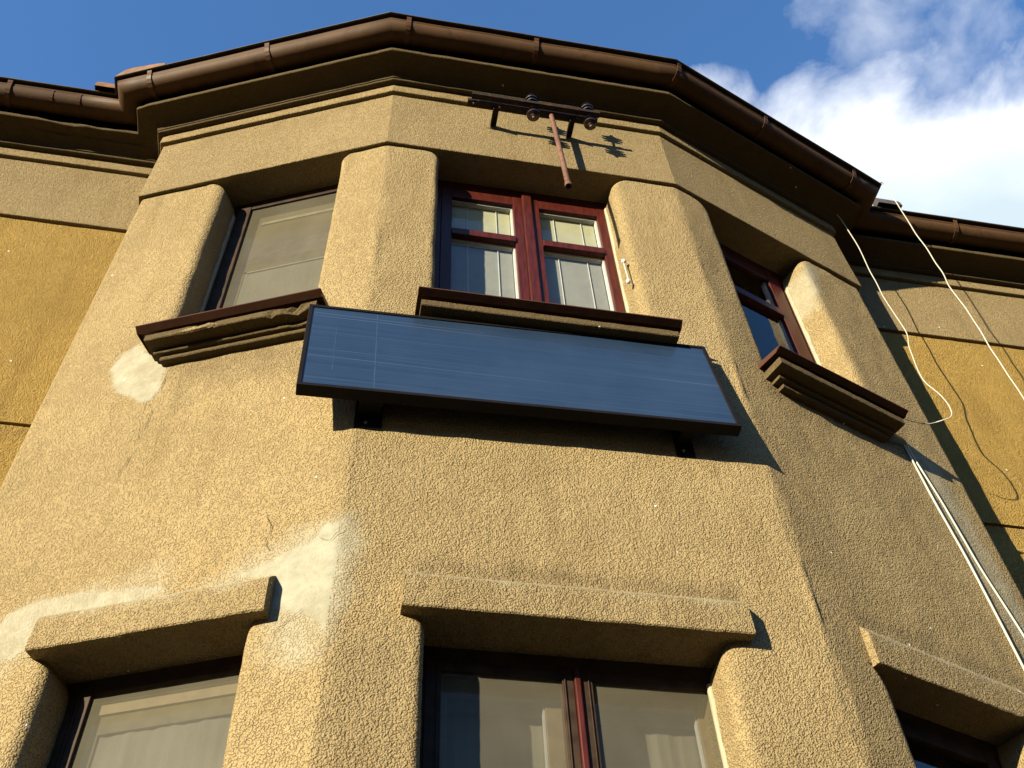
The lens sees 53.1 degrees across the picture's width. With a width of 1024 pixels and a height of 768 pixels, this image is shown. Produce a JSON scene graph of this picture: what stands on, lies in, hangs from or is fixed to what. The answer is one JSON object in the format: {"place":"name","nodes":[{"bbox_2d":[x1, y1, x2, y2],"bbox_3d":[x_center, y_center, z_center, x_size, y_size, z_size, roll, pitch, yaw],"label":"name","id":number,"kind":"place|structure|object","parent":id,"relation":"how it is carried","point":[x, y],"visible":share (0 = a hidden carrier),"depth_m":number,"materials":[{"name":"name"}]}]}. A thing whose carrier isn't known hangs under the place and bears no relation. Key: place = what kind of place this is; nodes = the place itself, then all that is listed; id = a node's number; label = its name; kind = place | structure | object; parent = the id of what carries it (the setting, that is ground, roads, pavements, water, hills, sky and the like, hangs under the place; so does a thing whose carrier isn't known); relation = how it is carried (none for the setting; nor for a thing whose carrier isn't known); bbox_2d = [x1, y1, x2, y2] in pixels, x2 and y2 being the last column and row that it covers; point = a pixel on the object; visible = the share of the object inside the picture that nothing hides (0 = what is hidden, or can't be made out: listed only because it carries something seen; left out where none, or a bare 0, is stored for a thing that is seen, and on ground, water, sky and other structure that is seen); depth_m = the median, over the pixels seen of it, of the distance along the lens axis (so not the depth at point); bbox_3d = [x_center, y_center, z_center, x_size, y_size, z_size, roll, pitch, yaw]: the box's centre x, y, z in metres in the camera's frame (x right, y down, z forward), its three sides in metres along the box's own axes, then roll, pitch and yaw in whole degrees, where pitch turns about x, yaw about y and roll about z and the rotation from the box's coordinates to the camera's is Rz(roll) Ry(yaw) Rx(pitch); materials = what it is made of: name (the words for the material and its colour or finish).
{"place":"outdoors","nodes":[
{"label":"outdoors","id":0,"kind":"place"},
{"bbox_2d":[0,0,1023,227],"label":"sky","id":1,"kind":"structure","parent":0,"point":[925,98],"materials":[{"name":"blue"}]},
{"label":"ground","id":2,"kind":"structure","parent":0,"visible":0},
{"bbox_2d":[0,11,1023,767],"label":"house","id":3,"kind":"structure","parent":2,"relation":"on","point":[222,545],"depth_m":4.70,"materials":[{"name":"concrete"}]},
{"bbox_2d":[47,655,242,767],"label":"window","id":4,"kind":"structure","parent":3,"relation":"in","point":[179,716],"depth_m":3.61,"materials":[{"name":"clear glass"}]},
{"bbox_2d":[204,184,337,311],"bbox_3d":[-1.326,-0.636,5.844,0.800,1.772,0.076,-11,-51,6],"label":"window","id":5,"kind":"structure","parent":3,"relation":"in","point":[284,253],"depth_m":6.10,"materials":[{"name":"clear glass"}]},
{"bbox_2d":[296,304,741,458],"bbox_3d":[0.031,-0.044,4.636,1.950,0.797,0.154,7,-52,-8],"label":"photovoltaic solar panel","id":6,"kind":"object","parent":3,"relation":"attached to","point":[371,362],"visible":1,"depth_m":4.57,"materials":[{"name":"blue glass"}]},
{"bbox_2d":[434,180,625,311],"bbox_3d":[0.109,-0.660,5.896,1.152,1.772,0.092,7,-52,-8],"label":"window","id":7,"kind":"structure","parent":3,"relation":"in","point":[532,238],"depth_m":6.05,"materials":[{"name":"brown wood"}]},
{"bbox_2d":[467,92,599,189],"bbox_3d":[0.148,-1.486,6.423,0.874,1.217,0.226,7,-52,-8],"label":"insulator bracket","id":8,"kind":"object","parent":3,"relation":"attached to","point":[531,107],"visible":1,"depth_m":6.68,"materials":[{"name":"metal"}]},
{"bbox_2d":[420,646,713,767],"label":"window","id":9,"kind":"structure","parent":3,"relation":"in","point":[480,708],"depth_m":3.70,"materials":[{"name":"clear glass"}]},
{"bbox_2d":[621,259,630,283],"bbox_3d":[0.634,-0.631,5.699,0.025,0.252,0.026,7,-52,-8],"label":"cord","id":10,"kind":"object","parent":3,"relation":"attached to","point":[623,261],"visible":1,"depth_m":5.69,"materials":[{"name":"white plastic"}]},
{"bbox_2d":[719,243,815,362],"bbox_3d":[1.537,-0.318,6.245,0.795,1.772,0.084,24,-56,-20],"label":"window","id":11,"kind":"structure","parent":3,"relation":"in","point":[778,308],"depth_m":6.60,"materials":[{"name":"brown wood"}]},
{"bbox_2d":[837,215,951,423],"bbox_3d":[2.270,-0.508,6.741,0.629,2.627,0.114,13,-53,-13],"label":"cable","id":12,"kind":"object","parent":3,"relation":"attached to","point":[905,331],"visible":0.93,"depth_m":6.62,"materials":[{"name":"white plastic"}]},
{"bbox_2d":[895,709,1001,767],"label":"window","id":13,"kind":"structure","parent":3,"relation":"in","point":[919,732],"depth_m":4.10,"materials":[{"name":"black glass"}]},
{"bbox_2d":[880,182,1023,398],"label":"cable","id":14,"kind":"object","parent":3,"relation":"hanging from","point":[956,295],"visible":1,"depth_m":6.72,"materials":[{"name":"white plastic"}]},
{"bbox_2d":[893,433,1023,670],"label":"cable","id":15,"kind":"object","parent":3,"relation":"attached to","point":[969,564],"visible":1,"depth_m":4.96,"materials":[{"name":"white plastic"}]},
{"bbox_2d":[895,434,1023,637],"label":"cable","id":16,"kind":"object","parent":3,"relation":"attached to","point":[970,551],"visible":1,"depth_m":5.09,"materials":[{"name":"white plastic"}]}
]}

